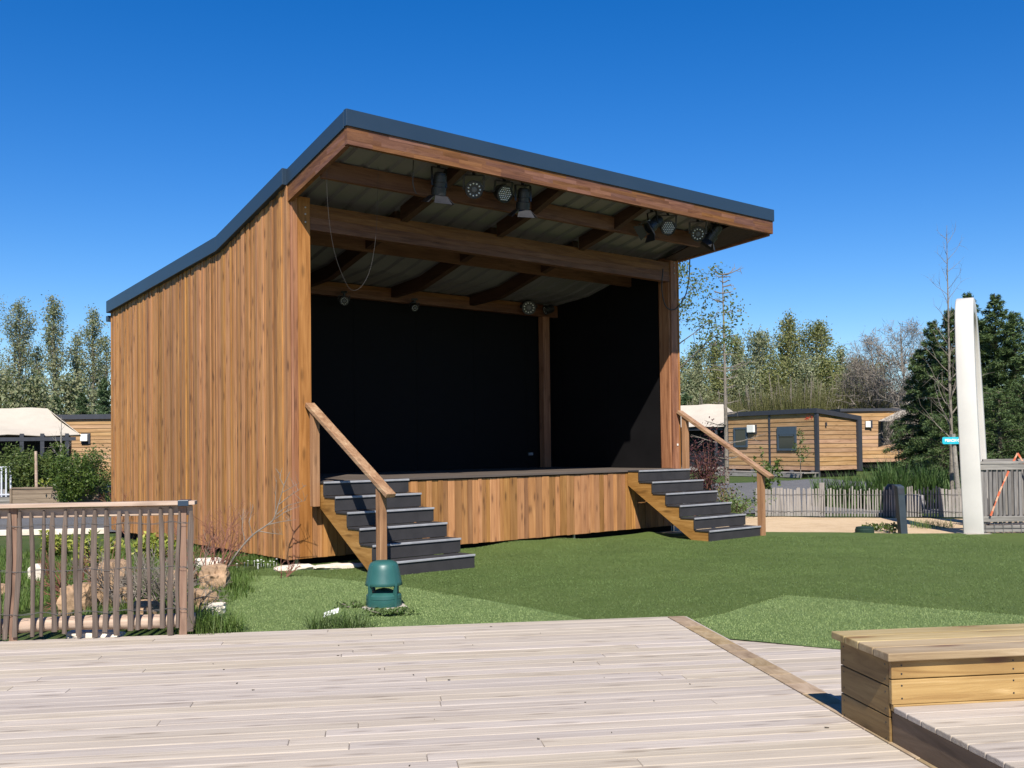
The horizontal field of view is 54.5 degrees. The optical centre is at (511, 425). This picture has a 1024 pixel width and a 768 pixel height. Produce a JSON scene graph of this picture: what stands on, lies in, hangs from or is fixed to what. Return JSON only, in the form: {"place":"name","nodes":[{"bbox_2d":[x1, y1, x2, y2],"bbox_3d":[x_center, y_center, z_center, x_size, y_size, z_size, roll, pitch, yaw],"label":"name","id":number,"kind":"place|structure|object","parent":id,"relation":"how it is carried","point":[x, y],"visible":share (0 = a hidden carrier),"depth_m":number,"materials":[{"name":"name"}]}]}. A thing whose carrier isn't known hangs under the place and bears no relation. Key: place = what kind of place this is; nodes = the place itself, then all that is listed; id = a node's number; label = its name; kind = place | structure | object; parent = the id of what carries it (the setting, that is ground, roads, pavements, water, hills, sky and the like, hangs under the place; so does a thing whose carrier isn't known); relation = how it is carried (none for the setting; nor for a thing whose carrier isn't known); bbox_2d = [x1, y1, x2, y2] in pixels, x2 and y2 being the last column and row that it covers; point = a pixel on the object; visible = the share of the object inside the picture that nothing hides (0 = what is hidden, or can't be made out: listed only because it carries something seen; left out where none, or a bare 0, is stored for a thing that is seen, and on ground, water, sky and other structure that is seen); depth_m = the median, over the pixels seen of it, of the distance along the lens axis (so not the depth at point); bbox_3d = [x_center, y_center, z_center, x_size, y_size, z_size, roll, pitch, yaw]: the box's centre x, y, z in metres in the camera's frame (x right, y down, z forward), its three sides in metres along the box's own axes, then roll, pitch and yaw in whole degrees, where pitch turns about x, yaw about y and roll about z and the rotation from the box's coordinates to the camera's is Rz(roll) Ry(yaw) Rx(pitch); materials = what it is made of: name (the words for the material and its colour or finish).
{"place":"outdoors","nodes":[
{"label":"outdoors","id":0,"kind":"place"},
{"bbox_2d":[0,517,115,531],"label":"gravel path","id":1,"kind":"structure","parent":0,"point":[25,522],"depth_m":20.50,"materials":[{"name":"gravel"}]},
{"bbox_2d":[0,544,278,634],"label":"garden grass","id":2,"kind":"structure","parent":0,"point":[24,599],"depth_m":10.86,"materials":[{"name":"plant"}]},
{"bbox_2d":[0,467,962,640],"bbox_3d":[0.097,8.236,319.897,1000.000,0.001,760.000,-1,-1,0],"label":"ground","id":3,"kind":"structure","parent":0,"point":[160,631],"depth_m":16.30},
{"bbox_2d":[0,361,38,407],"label":"willow tree","id":4,"kind":"object","parent":3,"relation":"on","point":[11,398],"visible":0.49,"depth_m":59.83,"materials":[{"name":"green plant"}]},
{"bbox_2d":[0,296,51,399],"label":"poplar tree","id":5,"kind":"object","parent":3,"relation":"on","point":[21,356],"visible":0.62,"depth_m":71.88,"materials":[{"name":"green plant"}]},
{"bbox_2d":[4,368,64,414],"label":"willow tree","id":6,"kind":"object","parent":3,"relation":"on","point":[33,394],"visible":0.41,"depth_m":60.90,"materials":[{"name":"green plant"}]},
{"bbox_2d":[0,408,80,493],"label":"tent lodge","id":7,"kind":"structure","parent":3,"relation":"on","point":[26,427],"depth_m":33.14,"materials":[{"name":"beige fabric"}]},
{"bbox_2d":[22,290,82,411],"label":"poplar tree","id":8,"kind":"object","parent":3,"relation":"on","point":[51,328],"visible":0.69,"depth_m":70.03,"materials":[{"name":"green plant"}]},
{"bbox_2d":[9,486,110,503],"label":"planter wall","id":9,"kind":"structure","parent":3,"relation":"on","point":[32,495],"depth_m":27.04,"materials":[{"name":"brown wood"}]},
{"bbox_2d":[0,441,26,493],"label":"hedge shrub","id":10,"kind":"object","parent":9,"relation":"in","point":[7,453],"visible":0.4,"depth_m":29.32,"materials":[{"name":"green plant"}]},
{"bbox_2d":[0,445,47,486],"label":"hedge shrub","id":11,"kind":"object","parent":9,"relation":"in","point":[21,468],"visible":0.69,"depth_m":28.35,"materials":[{"name":"green plant"}]},
{"bbox_2d":[17,436,61,486],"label":"hedge shrub","id":12,"kind":"object","parent":9,"relation":"in","point":[40,470],"visible":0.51,"depth_m":28.32,"materials":[{"name":"green plant"}]},
{"bbox_2d":[37,448,100,507],"bbox_3d":[-11.778,1.363,26.572,1.510,1.690,1.416,1,-2,-44],"label":"laurel bush","id":13,"kind":"object","parent":3,"relation":"on","point":[72,484],"visible":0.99,"depth_m":26.47,"materials":[{"name":"green plant"}]},
{"bbox_2d":[45,364,98,414],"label":"willow tree","id":14,"kind":"object","parent":3,"relation":"on","point":[70,403],"visible":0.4,"depth_m":63.78,"materials":[{"name":"green plant"}]},
{"bbox_2d":[56,582,91,615],"bbox_3d":[-3.898,1.577,8.886,0.272,0.324,0.238,-1,-1,12],"label":"rock","id":15,"kind":"object","parent":3,"relation":"on","point":[86,595],"visible":0.45,"depth_m":8.81,"materials":[{"name":"stone"}]},
{"bbox_2d":[61,329,87,408],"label":"poplar tree","id":16,"kind":"object","parent":3,"relation":"on","point":[77,341],"visible":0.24,"depth_m":73.98,"materials":[{"name":"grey plant"}]},
{"bbox_2d":[56,414,110,483],"bbox_3d":[-15.200,0.936,39.403,4.600,2.660,3.180,-1,-1,0],"label":"wooden cabin","id":17,"kind":"object","parent":3,"relation":"on","point":[91,429],"visible":0.31,"depth_m":37.99,"materials":[{"name":"wood"}]},
{"bbox_2d":[35,543,136,613],"bbox_3d":[-3.931,1.408,9.234,0.936,0.658,0.891,0,-1,-27],"label":"bare shrub","id":18,"kind":"object","parent":3,"relation":"on","point":[56,586],"visible":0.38,"depth_m":9.12,"materials":[{"name":"plant"}]},
{"bbox_2d":[68,443,110,501],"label":"hedge shrub","id":19,"kind":"object","parent":3,"relation":"on","point":[102,480],"visible":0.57,"depth_m":27.34,"materials":[{"name":"green plant"}]},
{"bbox_2d":[73,303,110,413],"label":"poplar tree","id":20,"kind":"object","parent":3,"relation":"on","point":[94,373],"visible":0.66,"depth_m":71.01,"materials":[{"name":"green plant"}]},
{"bbox_2d":[67,529,124,567],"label":"variegated shrub","id":21,"kind":"object","parent":3,"relation":"on","point":[70,542],"visible":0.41,"depth_m":12.21,"materials":[{"name":"yellow plant"}]},
{"bbox_2d":[92,376,110,413],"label":"conifer tree","id":22,"kind":"object","parent":3,"relation":"on","point":[104,394],"visible":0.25,"depth_m":57.91,"materials":[{"name":"green plant"}]},
{"bbox_2d":[87,559,126,610],"bbox_3d":[-3.758,1.522,9.302,0.374,0.502,0.340,0,-1,-26],"label":"rock","id":23,"kind":"object","parent":3,"relation":"on","point":[112,565],"visible":0.22,"depth_m":9.19,"materials":[{"name":"stone"}]},
{"bbox_2d":[69,538,174,610],"bbox_3d":[-3.495,1.342,9.011,1.030,0.742,1.093,0,-1,-30],"label":"bare shrub","id":24,"kind":"object","parent":3,"relation":"on","point":[102,585],"visible":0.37,"depth_m":8.86,"materials":[{"name":"plant"}]},
{"bbox_2d":[130,531,176,558],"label":"variegated shrub","id":25,"kind":"object","parent":3,"relation":"on","point":[153,541],"visible":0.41,"depth_m":12.95,"materials":[{"name":"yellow plant"}]},
{"bbox_2d":[109,531,214,609],"bbox_3d":[-3.076,1.307,8.725,0.895,0.789,1.046,0,-1,-18],"label":"bare shrub","id":26,"kind":"object","parent":3,"relation":"on","point":[146,587],"visible":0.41,"depth_m":8.55,"materials":[{"name":"plant"}]},
{"bbox_2d":[145,567,229,615],"bbox_3d":[-2.756,1.413,8.534,0.786,0.562,0.692,-1,-1,0],"label":"bare shrub","id":27,"kind":"object","parent":3,"relation":"on","point":[201,597],"visible":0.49,"depth_m":8.55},
{"bbox_2d":[165,511,248,575],"bbox_3d":[-3.574,1.347,11.277,1.054,0.828,1.027,0,-1,-35],"label":"bare shrub","id":28,"kind":"object","parent":3,"relation":"on","point":[214,547],"visible":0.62,"depth_m":11.17,"materials":[{"name":"plant"}]},
{"bbox_2d":[199,563,231,590],"bbox_3d":[-3.026,1.594,10.181,0.289,0.324,0.340,-1,-1,0],"label":"rock","id":29,"kind":"object","parent":3,"relation":"on","point":[218,573],"visible":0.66,"depth_m":10.06,"materials":[{"name":"stone"}]},
{"bbox_2d":[196,468,307,568],"bbox_3d":[-3.087,1.139,12.015,1.397,1.262,1.027,-1,-1,0],"label":"bare shrub","id":30,"kind":"object","parent":3,"relation":"on","point":[244,543],"visible":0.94,"depth_m":11.71,"materials":[{"name":"plant"}]},
{"bbox_2d":[359,606,420,615],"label":"weed","id":31,"kind":"object","parent":3,"relation":"on","point":[395,611],"visible":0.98,"depth_m":8.56,"materials":[{"name":"green plant"}]},
{"bbox_2d":[106,108,773,564],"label":"stage building","id":32,"kind":"structure","parent":3,"relation":"on","point":[472,402],"depth_m":15.33,"materials":[{"name":"brown wood"}]},
{"bbox_2d":[421,164,453,204],"bbox_3d":[-0.915,-2.994,12.366,0.353,0.550,0.290,0,-1,-28],"label":"stage light","id":33,"kind":"object","parent":32,"relation":"hanging from","point":[439,186],"visible":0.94,"depth_m":12.28,"materials":[{"name":"black paint"}]},
{"bbox_2d":[463,172,484,198],"bbox_3d":[-0.488,-3.077,12.757,0.290,0.379,0.230,-1,-1,0],"label":"stage light","id":34,"kind":"object","parent":32,"relation":"hanging from","point":[474,189],"visible":1,"depth_m":12.69,"materials":[{"name":"black paint"}]},
{"bbox_2d":[493,178,513,202],"bbox_3d":[-0.113,-3.088,13.063,0.274,0.353,0.262,-1,-1,0],"label":"stage light","id":35,"kind":"object","parent":32,"relation":"hanging from","point":[502,193],"visible":0.99,"depth_m":13.00,"materials":[{"name":"black paint"}]},
{"bbox_2d":[507,182,536,217],"bbox_3d":[0.141,-2.998,13.245,0.353,0.532,0.288,0,-1,-18],"label":"stage light","id":36,"kind":"object","parent":32,"relation":"hanging from","point":[523,195],"visible":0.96,"depth_m":13.15,"materials":[{"name":"black paint"}]},
{"bbox_2d":[634,209,662,242],"bbox_3d":[2.075,-2.993,14.831,0.408,0.521,0.353,0,-1,-30],"label":"stage light","id":37,"kind":"object","parent":32,"relation":"hanging from","point":[653,224],"visible":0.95,"depth_m":14.84,"materials":[{"name":"black paint"}]},
{"bbox_2d":[0,616,936,767],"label":"deck","id":38,"kind":"structure","parent":3,"relation":"on","point":[507,694],"depth_m":5.52,"materials":[{"name":"wood"}]},
{"bbox_2d":[0,499,196,640],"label":"picket fence","id":39,"kind":"object","parent":38,"relation":"on","point":[12,624],"visible":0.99,"depth_m":7.54,"materials":[{"name":"brown wood"}]},
{"bbox_2d":[831,624,1023,767],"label":"box bench","id":40,"kind":"object","parent":38,"relation":"on","point":[946,697],"visible":0.99,"depth_m":4.70,"materials":[{"name":"brown wood"}]},
{"bbox_2d":[680,340,713,392],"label":"poplar tree","id":41,"kind":"object","parent":3,"relation":"on","point":[694,358],"visible":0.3,"depth_m":73.92,"materials":[{"name":"green plant"}]},
{"bbox_2d":[680,361,722,404],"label":"willow tree","id":42,"kind":"object","parent":3,"relation":"on","point":[692,389],"visible":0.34,"depth_m":65.77,"materials":[{"name":"green plant"}]},
{"bbox_2d":[681,404,732,470],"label":"tent lodge","id":43,"kind":"structure","parent":3,"relation":"on","point":[700,414],"depth_m":53.19,"materials":[{"name":"beige fabric"}]},
{"bbox_2d":[678,261,750,367],"bbox_3d":[4.082,-1.665,25.508,3.930,7.226,3.436,-1,-1,0],"label":"young maple","id":44,"kind":"object","parent":3,"relation":"on","point":[709,321],"visible":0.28,"depth_m":24.96,"materials":[{"name":"green plant"}]},
{"bbox_2d":[703,357,746,403],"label":"willow tree","id":45,"kind":"object","parent":3,"relation":"on","point":[718,383],"visible":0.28,"depth_m":66.96,"materials":[{"name":"green plant"}]},
{"bbox_2d":[691,264,762,482],"bbox_3d":[6.450,-1.472,29.914,1.497,6.967,1.659,0,-1,-31],"label":"dead larch","id":46,"kind":"object","parent":3,"relation":"on","point":[725,403],"visible":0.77,"depth_m":29.99,"materials":[{"name":"grey plant"}]},
{"bbox_2d":[708,332,748,397],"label":"poplar tree","id":47,"kind":"object","parent":3,"relation":"on","point":[735,351],"visible":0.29,"depth_m":74.91,"materials":[{"name":"green plant"}]},
{"bbox_2d":[715,350,769,405],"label":"willow tree","id":48,"kind":"object","parent":3,"relation":"on","point":[745,377],"visible":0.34,"depth_m":65.64,"materials":[{"name":"green plant"}]},
{"bbox_2d":[716,488,776,516],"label":"garden plant","id":49,"kind":"object","parent":3,"relation":"on","point":[743,506],"visible":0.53,"depth_m":19.49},
{"bbox_2d":[726,324,790,392],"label":"poplar tree","id":50,"kind":"object","parent":3,"relation":"on","point":[759,343],"visible":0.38,"depth_m":69.89,"materials":[{"name":"green plant"}]},
{"bbox_2d":[715,471,818,477],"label":"cabin terrace","id":51,"kind":"structure","parent":3,"relation":"on","point":[785,474],"depth_m":42.74,"materials":[{"name":"grey wood"}]},
{"bbox_2d":[717,375,818,411],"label":"osier thicket","id":52,"kind":"object","parent":3,"relation":"on","point":[759,403],"visible":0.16,"depth_m":57.31,"materials":[{"name":"plant"}]},
{"bbox_2d":[745,342,799,401],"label":"willow tree","id":53,"kind":"object","parent":3,"relation":"on","point":[773,376],"visible":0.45,"depth_m":66.68,"materials":[{"name":"green plant"}]},
{"bbox_2d":[766,308,810,386],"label":"poplar tree","id":54,"kind":"object","parent":3,"relation":"on","point":[786,337],"visible":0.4,"depth_m":73.79,"materials":[{"name":"green plant"}]},
{"bbox_2d":[727,408,862,477],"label":"wooden cabin","id":55,"kind":"object","parent":3,"relation":"on","point":[833,441],"visible":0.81,"depth_m":43.48,"materials":[{"name":"brown wood"}]},
{"bbox_2d":[777,426,796,450],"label":"window","id":56,"kind":"structure","parent":55,"relation":"in","point":[786,436],"depth_m":43.64,"materials":[{"name":"grey glass"}]},
{"bbox_2d":[773,345,830,401],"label":"willow tree","id":57,"kind":"object","parent":3,"relation":"on","point":[804,371],"visible":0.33,"depth_m":65.95,"materials":[{"name":"green plant"}]},
{"bbox_2d":[749,367,858,410],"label":"osier thicket","id":58,"kind":"object","parent":3,"relation":"on","point":[800,394],"visible":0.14,"depth_m":56.01,"materials":[{"name":"plant"}]},
{"bbox_2d":[789,316,841,387],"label":"poplar tree","id":59,"kind":"object","parent":3,"relation":"on","point":[820,335],"visible":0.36,"depth_m":71.93,"materials":[{"name":"green plant"}]},
{"bbox_2d":[683,479,955,513],"bbox_3d":[7.603,1.700,24.676,8.870,0.445,8.562,-1,-1,0],"label":"gravel bed","id":60,"kind":"object","parent":3,"relation":"on","point":[746,489],"visible":0.15,"depth_m":25.59,"materials":[{"name":"gravel"}]},
{"bbox_2d":[681,416,732,493],"bbox_3d":[4.838,0.873,25.021,1.481,2.213,1.285,-1,-1,0],"label":"purple shrub","id":61,"kind":"object","parent":60,"relation":"on","point":[707,473],"visible":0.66,"depth_m":24.88,"materials":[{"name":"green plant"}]},
{"bbox_2d":[752,446,783,500],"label":"green bush","id":62,"kind":"object","parent":60,"relation":"on","point":[769,468],"visible":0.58,"depth_m":22.52,"materials":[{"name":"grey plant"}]},
{"bbox_2d":[807,475,845,506],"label":"reed clump","id":63,"kind":"object","parent":60,"relation":"on","point":[828,486],"visible":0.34,"depth_m":21.79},
{"bbox_2d":[822,469,867,508],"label":"reed clump","id":64,"kind":"object","parent":60,"relation":"on","point":[846,486],"visible":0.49,"depth_m":21.56,"materials":[{"name":"plant"}]},
{"bbox_2d":[851,466,909,509],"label":"reed clump","id":65,"kind":"object","parent":60,"relation":"on","point":[874,485],"visible":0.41,"depth_m":21.14,"materials":[{"name":"plant"}]},
{"bbox_2d":[867,454,921,493],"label":"reed clump","id":66,"kind":"object","parent":60,"relation":"on","point":[889,472],"visible":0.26,"depth_m":21.16,"materials":[{"name":"plant"}]},
{"bbox_2d":[903,460,948,508],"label":"reed clump","id":67,"kind":"object","parent":60,"relation":"on","point":[920,481],"visible":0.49,"depth_m":21.23,"materials":[{"name":"plant"}]},
{"bbox_2d":[914,224,992,508],"bbox_3d":[9.011,-1.248,20.561,1.538,6.061,1.205,0,-2,-39],"label":"bare sapling","id":68,"kind":"object","parent":60,"relation":"on","point":[950,421],"visible":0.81,"depth_m":20.60,"materials":[{"name":"grey plant"}]},
{"bbox_2d":[774,370,878,409],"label":"osier thicket","id":69,"kind":"object","parent":3,"relation":"on","point":[831,391],"visible":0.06,"depth_m":56.93,"materials":[{"name":"plant"}]},
{"bbox_2d":[812,349,847,398],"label":"willow tree","id":70,"kind":"object","parent":3,"relation":"on","point":[828,366],"visible":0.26,"depth_m":66.69,"materials":[{"name":"green plant"}]},
{"bbox_2d":[816,370,896,467],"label":"osier thicket","id":71,"kind":"object","parent":3,"relation":"on","point":[862,404],"visible":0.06,"depth_m":55.96,"materials":[{"name":"plant"}]},
{"bbox_2d":[755,483,961,517],"bbox_3d":[6.807,1.467,19.537,3.959,0.680,0.138,-1,-1,15],"label":"picket fence","id":72,"kind":"object","parent":3,"relation":"on","point":[785,509],"visible":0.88,"depth_m":19.54,"materials":[{"name":"wood"}]},
{"bbox_2d":[830,408,908,466],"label":"wooden cabin","id":73,"kind":"object","parent":3,"relation":"on","point":[872,426],"visible":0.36,"depth_m":50.01,"materials":[{"name":"brown wood"}]},
{"bbox_2d":[827,327,916,467],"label":"bare tree","id":74,"kind":"object","parent":3,"relation":"on","point":[863,382],"visible":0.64,"depth_m":55.11,"materials":[{"name":"plant"}]},
{"bbox_2d":[876,408,917,467],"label":"bare tree","id":75,"kind":"object","parent":3,"relation":"on","point":[891,421],"visible":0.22,"depth_m":46.86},
{"bbox_2d":[860,318,940,424],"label":"bare tree","id":76,"kind":"object","parent":3,"relation":"on","point":[900,393],"visible":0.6,"depth_m":52.20,"materials":[{"name":"grey plant"}]},
{"bbox_2d":[876,348,932,473],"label":"conifer tree","id":77,"kind":"object","parent":3,"relation":"on","point":[911,381],"visible":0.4,"depth_m":42.09,"materials":[{"name":"green plant"}]},
{"bbox_2d":[891,319,958,474],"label":"conifer tree","id":78,"kind":"object","parent":3,"relation":"on","point":[917,365],"visible":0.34,"depth_m":41.00,"materials":[{"name":"green plant"}]},
{"bbox_2d":[906,413,960,481],"bbox_3d":[15.780,0.861,36.100,3.047,2.707,2.605,-1,-1,0],"label":"conifer tree","id":79,"kind":"object","parent":3,"relation":"on","point":[940,457],"visible":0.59,"depth_m":35.90,"materials":[{"name":"green plant"}]},
{"bbox_2d":[901,307,988,476],"bbox_3d":[17.441,-1.267,39.613,3.703,6.920,4.073,-2,-2,44],"label":"conifer tree","id":80,"kind":"object","parent":3,"relation":"on","point":[938,352],"visible":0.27,"depth_m":39.39,"materials":[{"name":"green plant"}]},
{"bbox_2d":[942,434,959,504],"bbox_3d":[8.892,0.971,19.866,0.625,1.602,0.131,-1,-1,0],"label":"direction sign","id":81,"kind":"object","parent":3,"relation":"on","point":[953,440],"visible":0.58,"depth_m":19.84,"materials":[{"name":"teal metal"}]},
{"bbox_2d":[921,292,994,466],"bbox_3d":[17.928,-1.526,39.029,3.960,7.470,4.058,-1,-1,0],"label":"conifer tree","id":82,"kind":"object","parent":3,"relation":"on","point":[968,295],"visible":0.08,"depth_m":38.91,"materials":[{"name":"green plant"}]},
{"bbox_2d":[955,297,990,534],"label":"pillar","id":83,"kind":"structure","parent":3,"relation":"on","point":[971,432],"depth_m":15.64,"materials":[{"name":"concrete"}]},
{"bbox_2d":[946,293,1023,476],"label":"conifer tree","id":84,"kind":"object","parent":3,"relation":"on","point":[989,349],"visible":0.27,"depth_m":37.92,"materials":[{"name":"green plant"}]},
{"bbox_2d":[959,387,1023,475],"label":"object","id":85,"kind":"object","parent":3,"relation":"on","point":[998,424],"visible":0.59,"depth_m":33.82,"materials":[{"name":"green plant"}]},
{"bbox_2d":[981,311,1023,458],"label":"conifer tree","id":86,"kind":"object","parent":3,"relation":"on","point":[1015,338],"visible":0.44,"depth_m":36.89,"materials":[{"name":"green plant"}]},
{"bbox_2d":[987,381,1023,458],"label":"conifer tree","id":87,"kind":"object","parent":3,"relation":"on","point":[1019,416],"visible":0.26,"depth_m":34.98,"materials":[{"name":"green plant"}]},
{"bbox_2d":[0,0,1023,411],"label":"sky","id":88,"kind":"structure","parent":0,"point":[133,132],"materials":[{"name":"blue"}]},
{"bbox_2d":[247,532,1023,627],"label":"lawn","id":89,"kind":"structure","parent":0,"point":[1015,539],"depth_m":11.12,"materials":[{"name":"plant"}]},
{"bbox_2d":[305,403,474,574],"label":"stage steps","id":90,"kind":"structure","parent":89,"relation":"on","point":[386,500],"depth_m":11.96,"materials":[{"name":"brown wood"}]},
{"bbox_2d":[220,575,586,632],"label":"light turf","id":91,"kind":"structure","parent":89,"relation":"on","point":[311,601],"depth_m":8.97,"materials":[{"name":"plant"}]},
{"bbox_2d":[185,602,258,634],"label":"grass tuft","id":92,"kind":"object","parent":91,"relation":"on","point":[218,622],"visible":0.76,"depth_m":7.78,"materials":[{"name":"plant"}]},
{"bbox_2d":[297,604,356,629],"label":"grass tuft","id":93,"kind":"object","parent":91,"relation":"on","point":[320,623],"visible":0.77,"depth_m":7.95,"materials":[{"name":"plant"}]},
{"bbox_2d":[327,604,388,628],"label":"grass tuft","id":94,"kind":"object","parent":91,"relation":"on","point":[358,619],"visible":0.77,"depth_m":7.95,"materials":[{"name":"plant"}]},
{"bbox_2d":[362,603,406,609],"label":"concrete slab","id":95,"kind":"structure","parent":91,"relation":"on","point":[403,605],"depth_m":8.92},
{"bbox_2d":[365,560,402,607],"bbox_3d":[-1.159,1.424,8.998,0.340,0.408,0.340,-1,-1,0],"label":"garden speaker","id":96,"kind":"object","parent":95,"relation":"on","point":[383,573],"visible":0.98,"depth_m":8.88},
{"bbox_2d":[628,410,773,541],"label":"stage steps","id":97,"kind":"structure","parent":89,"relation":"on","point":[649,487],"depth_m":15.60,"materials":[{"name":"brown wood"}]},
{"bbox_2d":[692,594,1023,648],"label":"light turf","id":98,"kind":"structure","parent":89,"relation":"on","point":[829,638],"depth_m":8.03,"materials":[{"name":"plant"}]},
{"bbox_2d":[726,637,842,698],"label":"deck","id":99,"kind":"structure","parent":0,"point":[819,667],"depth_m":6.59,"materials":[{"name":"wood"}]},
{"bbox_2d":[658,517,1023,533],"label":"sand path","id":100,"kind":"structure","parent":0,"point":[795,524],"depth_m":17.71,"materials":[{"name":"sand"}]},
{"bbox_2d":[894,484,907,533],"bbox_3d":[6.147,1.351,15.719,0.164,0.827,0.120,-1,-1,-7],"label":"bollard","id":101,"kind":"object","parent":100,"relation":"on","point":[900,509],"visible":0.77,"depth_m":15.67,"materials":[{"name":"metal"}]},
{"bbox_2d":[980,459,1023,532],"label":"fence","id":102,"kind":"object","parent":100,"relation":"on","point":[1009,507],"visible":0.94,"depth_m":15.57,"materials":[{"name":"grey wood"}]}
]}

